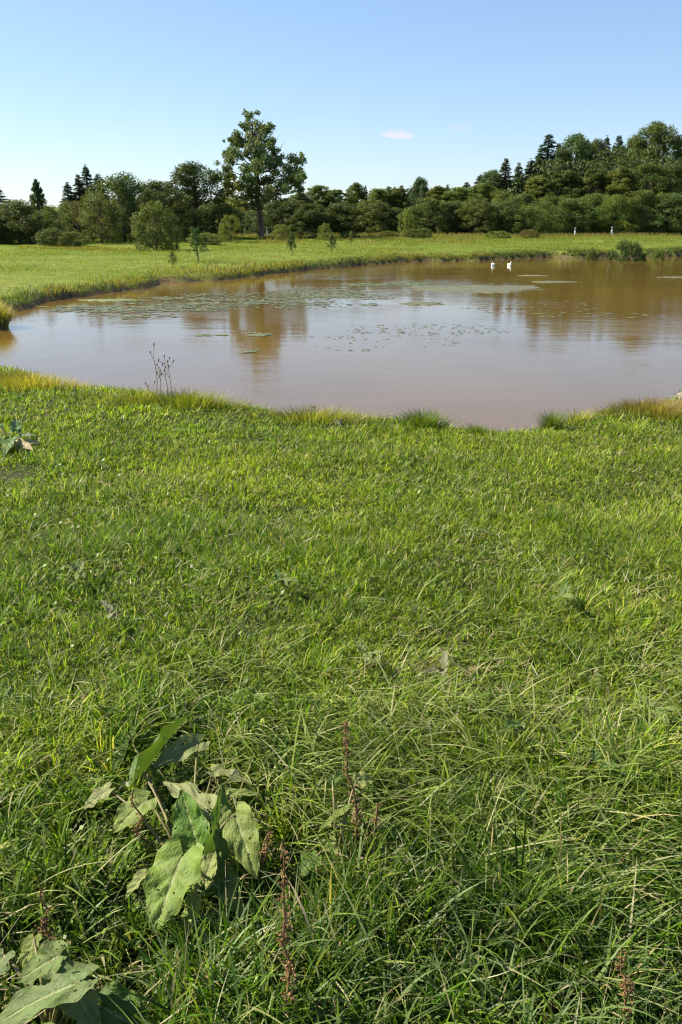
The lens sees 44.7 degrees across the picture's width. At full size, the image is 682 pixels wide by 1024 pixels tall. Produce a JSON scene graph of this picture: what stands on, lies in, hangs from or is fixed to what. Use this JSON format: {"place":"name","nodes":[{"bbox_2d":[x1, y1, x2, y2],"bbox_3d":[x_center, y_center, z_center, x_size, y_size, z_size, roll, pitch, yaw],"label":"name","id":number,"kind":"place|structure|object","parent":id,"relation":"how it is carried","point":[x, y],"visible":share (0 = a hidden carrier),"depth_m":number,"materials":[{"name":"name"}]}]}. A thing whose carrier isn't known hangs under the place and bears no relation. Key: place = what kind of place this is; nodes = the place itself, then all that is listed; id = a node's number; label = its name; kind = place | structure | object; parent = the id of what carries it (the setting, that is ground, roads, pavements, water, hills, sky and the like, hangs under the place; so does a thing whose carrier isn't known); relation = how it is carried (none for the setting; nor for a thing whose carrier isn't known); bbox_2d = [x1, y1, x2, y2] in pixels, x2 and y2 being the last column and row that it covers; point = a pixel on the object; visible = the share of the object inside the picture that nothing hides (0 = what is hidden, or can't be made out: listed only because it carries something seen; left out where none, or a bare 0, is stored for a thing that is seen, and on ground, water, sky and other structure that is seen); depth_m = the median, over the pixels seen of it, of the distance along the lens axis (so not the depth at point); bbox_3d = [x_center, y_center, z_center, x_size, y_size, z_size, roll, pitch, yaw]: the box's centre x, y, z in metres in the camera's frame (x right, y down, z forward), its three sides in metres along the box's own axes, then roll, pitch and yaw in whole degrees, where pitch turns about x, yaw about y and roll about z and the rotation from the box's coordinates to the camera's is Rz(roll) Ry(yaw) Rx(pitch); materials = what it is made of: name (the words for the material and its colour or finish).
{"place":"outdoors","nodes":[
{"label":"outdoors","id":0,"kind":"place"},
{"bbox_2d":[0,257,681,432],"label":"pond water","id":1,"kind":"structure","parent":0,"point":[525,368],"depth_m":17.12,"materials":[{"name":"liquid"}]},
{"bbox_2d":[40,282,459,311],"bbox_3d":[-2.063,-7.616,28.998,13.846,0.016,12.989,0,19,0],"label":"floating weed","id":2,"kind":"object","parent":1,"relation":"on","point":[196,304],"visible":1,"depth_m":26.12,"materials":[{"name":"plant"}]},
{"bbox_2d":[83,301,663,406],"bbox_3d":[2.576,-4.517,20.000,14.507,0.016,14.032,-10,21,-27],"label":"floating weed","id":3,"kind":"object","parent":1,"relation":"on","point":[255,334],"visible":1,"depth_m":21.30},
{"bbox_2d":[407,285,538,293],"bbox_3d":[5.155,-8.450,31.432,5.456,0.032,4.691,0,19,0],"label":"algae mat","id":4,"kind":"object","parent":1,"relation":"on","point":[490,289],"visible":1,"depth_m":31.44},
{"bbox_2d":[0,207,681,1023],"bbox_3d":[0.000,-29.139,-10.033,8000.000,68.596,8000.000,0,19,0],"label":"ground","id":5,"kind":"structure","parent":0,"point":[92,291],"depth_m":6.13,"materials":[{"name":"plant"}]},
{"bbox_2d":[0,301,18,327],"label":"rush tuft","id":6,"kind":"object","parent":5,"relation":"on","point":[5,319],"visible":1,"depth_m":19.33,"materials":[{"name":"yellow plant"}]},
{"bbox_2d":[0,418,40,455],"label":"dock plant","id":7,"kind":"object","parent":5,"relation":"on","point":[16,427],"visible":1,"depth_m":7.46,"materials":[{"name":"green plant"}]},
{"bbox_2d":[0,199,64,243],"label":"broadleaf tree","id":8,"kind":"object","parent":5,"relation":"on","point":[18,210],"visible":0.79,"depth_m":74.41,"materials":[{"name":"green plant"}]},
{"bbox_2d":[28,179,50,234],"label":"conical tree","id":9,"kind":"object","parent":5,"relation":"on","point":[37,198],"visible":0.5,"depth_m":80.17,"materials":[{"name":"green plant"}]},
{"bbox_2d":[34,887,60,961],"bbox_3d":[-0.662,0.957,1.877,0.050,0.281,0.044,0,19,0],"label":"dock stalk","id":10,"kind":"object","parent":5,"relation":"on","point":[43,920],"visible":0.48,"depth_m":1.86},
{"bbox_2d":[29,204,74,242],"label":"broadleaf tree","id":11,"kind":"object","parent":5,"relation":"on","point":[46,212],"visible":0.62,"depth_m":74.14,"materials":[{"name":"green plant"}]},
{"bbox_2d":[35,227,70,245],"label":"shrub","id":12,"kind":"object","parent":5,"relation":"on","point":[51,233],"visible":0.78,"depth_m":69.62,"materials":[{"name":"green plant"}]},
{"bbox_2d":[0,363,116,393],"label":"grass tuft","id":13,"kind":"object","parent":5,"relation":"on","point":[30,381],"visible":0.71,"depth_m":10.59,"materials":[{"name":"plant"}]},
{"bbox_2d":[57,182,83,231],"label":"spruce tree","id":14,"kind":"object","parent":5,"relation":"on","point":[67,192],"visible":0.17,"depth_m":85.85,"materials":[{"name":"green plant"}]},
{"bbox_2d":[56,231,89,246],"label":"shrub","id":15,"kind":"object","parent":5,"relation":"on","point":[68,235],"visible":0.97,"depth_m":68.95,"materials":[{"name":"green plant"}]},
{"bbox_2d":[0,933,149,1023],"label":"dock plant","id":16,"kind":"object","parent":5,"relation":"on","point":[66,984],"visible":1,"depth_m":1.77,"materials":[{"name":"green plant"}]},
{"bbox_2d":[51,198,99,241],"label":"broadleaf tree","id":17,"kind":"object","parent":5,"relation":"on","point":[72,212],"visible":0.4,"depth_m":77.49,"materials":[{"name":"green plant"}]},
{"bbox_2d":[66,560,93,580],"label":"leafy weed","id":18,"kind":"object","parent":5,"relation":"on","point":[77,567],"visible":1,"depth_m":4.22,"materials":[{"name":"green plant"}]},
{"bbox_2d":[71,174,98,237],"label":"spruce tree","id":19,"kind":"object","parent":5,"relation":"on","point":[78,184],"visible":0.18,"depth_m":86.59,"materials":[{"name":"green plant"}]},
{"bbox_2d":[76,164,107,237],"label":"spruce tree","id":20,"kind":"object","parent":5,"relation":"on","point":[85,172],"visible":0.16,"depth_m":87.14,"materials":[{"name":"green plant"}]},
{"bbox_2d":[34,388,153,403],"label":"grass tuft","id":21,"kind":"object","parent":5,"relation":"on","point":[81,399],"visible":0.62,"depth_m":9.60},
{"bbox_2d":[74,192,125,243],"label":"broadleaf tree","id":22,"kind":"object","parent":5,"relation":"on","point":[101,198],"visible":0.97,"depth_m":74.25,"materials":[{"name":"green plant"}]},
{"bbox_2d":[80,171,166,241],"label":"broadleaf tree","id":23,"kind":"object","parent":5,"relation":"on","point":[118,187],"visible":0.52,"depth_m":77.78,"materials":[{"name":"green plant"}]},
{"bbox_2d":[101,386,168,405],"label":"grass tuft","id":24,"kind":"object","parent":5,"relation":"on","point":[124,398],"visible":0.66,"depth_m":9.38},
{"bbox_2d":[129,199,183,251],"bbox_3d":[-14.095,-21.678,63.399,4.081,4.259,4.481,-7,20,-19],"label":"round bush","id":25,"kind":"object","parent":5,"relation":"on","point":[140,223],"visible":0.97,"depth_m":62.64,"materials":[{"name":"green plant"}]},
{"bbox_2d":[145,343,173,403],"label":"dead thistle","id":26,"kind":"object","parent":5,"relation":"on","point":[161,373],"visible":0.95,"depth_m":9.30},
{"bbox_2d":[117,179,211,240],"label":"broadleaf tree","id":27,"kind":"object","parent":5,"relation":"on","point":[165,188],"visible":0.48,"depth_m":82.17,"materials":[{"name":"green plant"}]},
{"bbox_2d":[83,715,261,936],"bbox_3d":[-0.503,0.786,2.402,0.458,0.267,0.940,-11,22,-29],"label":"dock plant","id":28,"kind":"object","parent":5,"relation":"on","point":[181,864],"visible":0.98,"depth_m":2.22,"materials":[{"name":"green plant"}]},
{"bbox_2d":[85,385,268,412],"bbox_3d":[-1.637,-1.201,9.319,2.533,0.415,1.243,0,19,0],"label":"grass tuft","id":29,"kind":"object","parent":5,"relation":"on","point":[185,400],"visible":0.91,"depth_m":9.29,"materials":[{"name":"plant"}]},
{"bbox_2d":[187,227,207,262],"bbox_3d":[-7.846,-14.644,45.761,1.234,2.143,0.989,17,25,40],"label":"sapling","id":30,"kind":"object","parent":5,"relation":"on","point":[195,242],"visible":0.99,"depth_m":45.55,"materials":[{"name":"green plant"}]},
{"bbox_2d":[164,159,240,237],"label":"broadleaf tree","id":31,"kind":"object","parent":5,"relation":"on","point":[187,180],"visible":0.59,"depth_m":86.58,"materials":[{"name":"green plant"}]},
{"bbox_2d":[185,232,221,244],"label":"meadow bush","id":32,"kind":"object","parent":5,"relation":"on","point":[216,240],"visible":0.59,"depth_m":73.70,"materials":[{"name":"green plant"}]},
{"bbox_2d":[203,203,255,233],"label":"broadleaf tree","id":33,"kind":"object","parent":5,"relation":"on","point":[236,211],"visible":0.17,"depth_m":109.08,"materials":[{"name":"green plant"}]},
{"bbox_2d":[215,214,249,241],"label":"meadow bush","id":34,"kind":"object","parent":5,"relation":"on","point":[228,220],"visible":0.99,"depth_m":79.30,"materials":[{"name":"green plant"}]},
{"bbox_2d":[213,108,307,236],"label":"oak tree","id":35,"kind":"object","parent":5,"relation":"on","point":[261,157],"visible":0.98,"depth_m":88.66,"materials":[{"name":"green plant"}]},
{"bbox_2d":[258,830,273,877],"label":"dock stalk","id":36,"kind":"object","parent":5,"relation":"on","point":[264,852],"visible":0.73,"depth_m":2.15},
{"bbox_2d":[245,197,315,233],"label":"broadleaf tree","id":37,"kind":"object","parent":5,"relation":"on","point":[274,217],"visible":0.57,"depth_m":106.42,"materials":[{"name":"green plant"}]},
{"bbox_2d":[270,224,291,240],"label":"meadow bush","id":38,"kind":"object","parent":5,"relation":"on","point":[282,230],"visible":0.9,"depth_m":83.13,"materials":[{"name":"green plant"}]},
{"bbox_2d":[273,569,299,585],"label":"leafy weed","id":39,"kind":"object","parent":5,"relation":"on","point":[278,575],"visible":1,"depth_m":4.13,"materials":[{"name":"green plant"}]},
{"bbox_2d":[275,840,299,1023],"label":"dock stalk","id":40,"kind":"object","parent":5,"relation":"on","point":[285,950],"visible":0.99,"depth_m":1.73,"materials":[{"name":"plant"}]},
{"bbox_2d":[265,193,328,232],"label":"broadleaf tree","id":41,"kind":"object","parent":5,"relation":"on","point":[303,199],"visible":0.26,"depth_m":109.10,"materials":[{"name":"green plant"}]},
{"bbox_2d":[219,403,392,427],"bbox_3d":[-0.281,-1.000,8.769,2.158,0.277,1.062,0,19,0],"label":"grass tuft","id":42,"kind":"object","parent":5,"relation":"on","point":[323,416],"visible":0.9,"depth_m":8.77,"materials":[{"name":"plant"}]},
{"bbox_2d":[278,203,349,233],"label":"broadleaf tree","id":43,"kind":"object","parent":5,"relation":"on","point":[313,209],"visible":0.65,"depth_m":104.41,"materials":[{"name":"green plant"}]},
{"bbox_2d":[295,185,349,230],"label":"broadleaf tree","id":44,"kind":"object","parent":5,"relation":"on","point":[316,193],"visible":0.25,"depth_m":115.18,"materials":[{"name":"green plant"}]},
{"bbox_2d":[302,203,370,233],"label":"broadleaf tree","id":45,"kind":"object","parent":5,"relation":"on","point":[342,210],"visible":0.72,"depth_m":104.67,"materials":[{"name":"green plant"}]},
{"bbox_2d":[314,189,363,225],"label":"broadleaf tree","id":46,"kind":"object","parent":5,"relation":"on","point":[338,194],"visible":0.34,"depth_m":113.52,"materials":[{"name":"green plant"}]},
{"bbox_2d":[20,145,681,234],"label":"wood","id":47,"kind":"object","parent":5,"relation":"on","point":[550,163],"visible":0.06,"depth_m":128.14,"materials":[{"name":"green plant"}]},
{"bbox_2d":[294,715,408,879],"bbox_3d":[0.032,0.725,2.259,0.311,0.502,0.338,0,19,0],"label":"dock plant","id":48,"kind":"object","parent":5,"relation":"on","point":[367,779],"visible":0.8,"depth_m":2.26,"materials":[{"name":"green plant"}]},
{"bbox_2d":[344,182,367,229],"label":"broadleaf tree","id":49,"kind":"object","parent":5,"relation":"on","point":[357,189],"visible":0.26,"depth_m":119.11,"materials":[{"name":"green plant"}]},
{"bbox_2d":[355,641,383,664],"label":"leafy weed","id":50,"kind":"object","parent":5,"relation":"on","point":[362,648],"visible":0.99,"depth_m":3.34,"materials":[{"name":"green plant"}]},
{"bbox_2d":[348,199,395,233],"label":"broadleaf tree","id":51,"kind":"object","parent":5,"relation":"on","point":[373,206],"visible":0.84,"depth_m":103.38,"materials":[{"name":"green plant"}]},
{"bbox_2d":[365,188,403,232],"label":"broadleaf tree","id":52,"kind":"object","parent":5,"relation":"on","point":[382,195],"visible":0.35,"depth_m":115.08,"materials":[{"name":"green plant"}]},
{"bbox_2d":[372,207,421,233],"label":"broadleaf tree","id":53,"kind":"object","parent":5,"relation":"on","point":[394,220],"visible":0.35,"depth_m":104.57,"materials":[{"name":"green plant"}]},
{"bbox_2d":[388,187,423,226],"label":"broadleaf tree","id":54,"kind":"object","parent":5,"relation":"on","point":[401,194],"visible":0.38,"depth_m":115.82,"materials":[{"name":"green plant"}]},
{"bbox_2d":[397,208,416,235],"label":"meadow bush","id":55,"kind":"object","parent":5,"relation":"on","point":[405,213],"visible":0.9,"depth_m":90.55,"materials":[{"name":"green plant"}]},
{"bbox_2d":[402,228,431,237],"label":"meadow bush","id":56,"kind":"object","parent":5,"relation":"on","point":[423,233],"visible":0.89,"depth_m":89.56,"materials":[{"name":"green plant"}]},
{"bbox_2d":[406,176,428,227],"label":"broadleaf tree","id":57,"kind":"object","parent":5,"relation":"on","point":[417,188],"visible":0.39,"depth_m":122.48,"materials":[{"name":"green plant"}]},
{"bbox_2d":[396,198,453,234],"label":"broadleaf tree","id":58,"kind":"object","parent":5,"relation":"on","point":[427,206],"visible":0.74,"depth_m":103.41,"materials":[{"name":"green plant"}]},
{"bbox_2d":[387,406,464,429],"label":"grass tuft","id":59,"kind":"object","parent":5,"relation":"on","point":[425,419],"visible":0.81,"depth_m":8.46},
{"bbox_2d":[420,185,452,229],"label":"broadleaf tree","id":60,"kind":"object","parent":5,"relation":"on","point":[436,192],"visible":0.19,"depth_m":117.12,"materials":[{"name":"green plant"}]},
{"bbox_2d":[424,649,448,674],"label":"leafy weed","id":61,"kind":"object","parent":5,"relation":"on","point":[438,668],"visible":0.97,"depth_m":3.22,"materials":[{"name":"beige plant"}]},
{"bbox_2d":[422,201,481,234],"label":"broadleaf tree","id":62,"kind":"object","parent":5,"relation":"on","point":[454,228],"visible":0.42,"depth_m":104.55,"materials":[{"name":"green plant"}]},
{"bbox_2d":[423,186,487,228],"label":"broadleaf tree","id":63,"kind":"object","parent":5,"relation":"on","point":[460,193],"visible":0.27,"depth_m":115.15,"materials":[{"name":"green plant"}]},
{"bbox_2d":[451,199,502,233],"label":"broadleaf tree","id":64,"kind":"object","parent":5,"relation":"on","point":[482,210],"visible":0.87,"depth_m":102.67,"materials":[{"name":"green plant"}]},
{"bbox_2d":[465,182,500,225],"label":"broadleaf tree","id":65,"kind":"object","parent":5,"relation":"on","point":[483,187],"visible":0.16,"depth_m":118.97,"materials":[{"name":"green plant"}]},
{"bbox_2d":[475,168,507,198],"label":"broadleaf tree","id":66,"kind":"object","parent":5,"relation":"on","point":[492,176],"visible":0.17,"depth_m":131.05,"materials":[{"name":"green plant"}]},
{"bbox_2d":[486,189,520,225],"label":"broadleaf tree","id":67,"kind":"object","parent":5,"relation":"on","point":[505,194],"visible":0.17,"depth_m":113.60,"materials":[{"name":"green plant"}]},
{"bbox_2d":[491,158,516,201],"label":"spruce tree","id":68,"kind":"object","parent":5,"relation":"on","point":[503,170],"visible":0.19,"depth_m":129.58,"materials":[{"name":"green plant"}]},
{"bbox_2d":[474,200,538,235],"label":"broadleaf tree","id":69,"kind":"object","parent":5,"relation":"on","point":[509,207],"visible":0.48,"depth_m":104.00,"materials":[{"name":"green plant"}]},
{"bbox_2d":[501,192,548,234],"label":"broadleaf tree","id":70,"kind":"object","parent":5,"relation":"on","point":[525,199],"visible":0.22,"depth_m":111.52,"materials":[{"name":"green plant"}]},
{"bbox_2d":[499,718,552,738],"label":"leafy weed","id":71,"kind":"object","parent":5,"relation":"on","point":[521,725],"visible":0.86,"depth_m":2.80,"materials":[{"name":"green plant"}]},
{"bbox_2d":[519,158,537,199],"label":"spruce tree","id":72,"kind":"object","parent":5,"relation":"on","point":[529,169],"visible":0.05,"depth_m":131.23,"materials":[{"name":"green plant"}]},
{"bbox_2d":[497,204,563,233],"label":"broadleaf tree","id":73,"kind":"object","parent":5,"relation":"on","point":[528,208],"visible":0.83,"depth_m":102.99,"materials":[{"name":"green plant"}]},
{"bbox_2d":[520,175,558,229],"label":"broadleaf tree","id":74,"kind":"object","parent":5,"relation":"on","point":[533,188],"visible":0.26,"depth_m":123.74,"materials":[{"name":"green plant"}]},
{"bbox_2d":[534,134,561,194],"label":"spruce tree","id":75,"kind":"object","parent":5,"relation":"on","point":[546,150],"visible":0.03,"depth_m":137.41,"materials":[{"name":"green plant"}]},
{"bbox_2d":[528,194,569,234],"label":"broadleaf tree","id":76,"kind":"object","parent":5,"relation":"on","point":[547,202],"visible":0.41,"depth_m":108.14,"materials":[{"name":"green plant"}]},
{"bbox_2d":[534,409,571,430],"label":"grass tuft","id":77,"kind":"object","parent":5,"relation":"on","point":[550,420],"visible":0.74,"depth_m":8.40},
{"bbox_2d":[544,145,574,195],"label":"broadleaf tree","id":78,"kind":"object","parent":5,"relation":"on","point":[561,154],"visible":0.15,"depth_m":133.90,"materials":[{"name":"green plant"}]},
{"bbox_2d":[551,581,573,600],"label":"leafy weed","id":79,"kind":"object","parent":5,"relation":"on","point":[563,592],"visible":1,"depth_m":3.96,"materials":[{"name":"green plant"}]},
{"bbox_2d":[534,170,591,225],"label":"broadleaf tree","id":80,"kind":"object","parent":5,"relation":"on","point":[563,177],"visible":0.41,"depth_m":123.80,"materials":[{"name":"green plant"}]},
{"bbox_2d":[530,197,605,234],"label":"broadleaf tree","id":81,"kind":"object","parent":5,"relation":"on","point":[572,205],"visible":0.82,"depth_m":104.67,"materials":[{"name":"green plant"}]},
{"bbox_2d":[550,132,606,192],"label":"broadleaf tree","id":82,"kind":"object","parent":5,"relation":"on","point":[581,150],"visible":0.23,"depth_m":134.34,"materials":[{"name":"green plant"}]},
{"bbox_2d":[558,408,600,424],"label":"grass tuft","id":83,"kind":"object","parent":5,"relation":"on","point":[583,416],"visible":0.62,"depth_m":8.81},
{"bbox_2d":[567,193,618,233],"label":"broadleaf tree","id":84,"kind":"object","parent":5,"relation":"on","point":[595,200],"visible":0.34,"depth_m":107.75,"materials":[{"name":"green plant"}]},
{"bbox_2d":[575,137,610,179],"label":"broadleaf tree","id":85,"kind":"object","parent":5,"relation":"on","point":[594,146],"visible":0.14,"depth_m":137.09,"materials":[{"name":"green plant"}]},
{"bbox_2d":[566,168,623,225],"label":"broadleaf tree","id":86,"kind":"object","parent":5,"relation":"on","point":[595,176],"visible":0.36,"depth_m":123.61,"materials":[{"name":"green plant"}]},
{"bbox_2d":[589,746,621,777],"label":"leafy weed","id":87,"kind":"object","parent":5,"relation":"on","point":[594,755],"visible":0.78,"depth_m":2.59,"materials":[{"name":"green plant"}]},
{"bbox_2d":[538,394,681,426],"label":"grass tuft","id":88,"kind":"object","parent":5,"relation":"on","point":[659,407],"visible":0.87,"depth_m":9.05,"materials":[{"name":"plant"}]},
{"bbox_2d":[589,194,643,235],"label":"broadleaf tree","id":89,"kind":"object","parent":5,"relation":"on","point":[616,202],"visible":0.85,"depth_m":103.99,"materials":[{"name":"green plant"}]},
{"bbox_2d":[578,166,656,225],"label":"broadleaf tree","id":90,"kind":"object","parent":5,"relation":"on","point":[620,172],"visible":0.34,"depth_m":121.71,"materials":[{"name":"green plant"}]},
{"bbox_2d":[615,947,635,1023],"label":"dock stalk","id":91,"kind":"object","parent":5,"relation":"on","point":[625,982],"visible":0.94,"depth_m":1.76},
{"bbox_2d":[608,239,645,260],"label":"meadow bush","id":92,"kind":"object","parent":5,"relation":"on","point":[624,251],"visible":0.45,"depth_m":56.95,"materials":[{"name":"green plant"}]},
{"bbox_2d":[610,134,648,193],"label":"broadleaf tree","id":93,"kind":"object","parent":5,"relation":"on","point":[631,142],"visible":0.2,"depth_m":133.40,"materials":[{"name":"green plant"}]},
{"bbox_2d":[601,189,671,233],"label":"broadleaf tree","id":94,"kind":"object","parent":5,"relation":"on","point":[645,196],"visible":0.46,"depth_m":105.44,"materials":[{"name":"green plant"}]},
{"bbox_2d":[613,160,673,232],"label":"broadleaf tree","id":95,"kind":"object","parent":5,"relation":"on","point":[651,170],"visible":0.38,"depth_m":121.59,"materials":[{"name":"green plant"}]},
{"bbox_2d":[612,120,681,192],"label":"broadleaf tree","id":96,"kind":"object","parent":5,"relation":"on","point":[656,131],"visible":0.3,"depth_m":132.18,"materials":[{"name":"green plant"}]},
{"bbox_2d":[634,192,681,235],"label":"broadleaf tree","id":97,"kind":"object","parent":5,"relation":"on","point":[673,200],"visible":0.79,"depth_m":104.47,"materials":[{"name":"green plant"}]},
{"bbox_2d":[636,692,680,724],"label":"leafy weed","id":98,"kind":"object","parent":5,"relation":"on","point":[656,712],"visible":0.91,"depth_m":2.92,"materials":[{"name":"green plant"}]},
{"bbox_2d":[646,161,681,227],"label":"broadleaf tree","id":99,"kind":"object","parent":5,"relation":"on","point":[673,170],"visible":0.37,"depth_m":121.43,"materials":[{"name":"green plant"}]},
{"bbox_2d":[0,234,681,298],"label":"meadow grass","id":100,"kind":"structure","parent":0,"point":[551,244],"depth_m":64.57,"materials":[{"name":"plant"}]},
{"bbox_2d":[0,231,681,307],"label":"bank grass","id":101,"kind":"structure","parent":0,"point":[252,267],"depth_m":49.45,"materials":[{"name":"plant"}]},
{"bbox_2d":[0,0,681,206],"label":"sky","id":102,"kind":"structure","parent":0,"point":[378,94],"materials":[{"name":"blue"}]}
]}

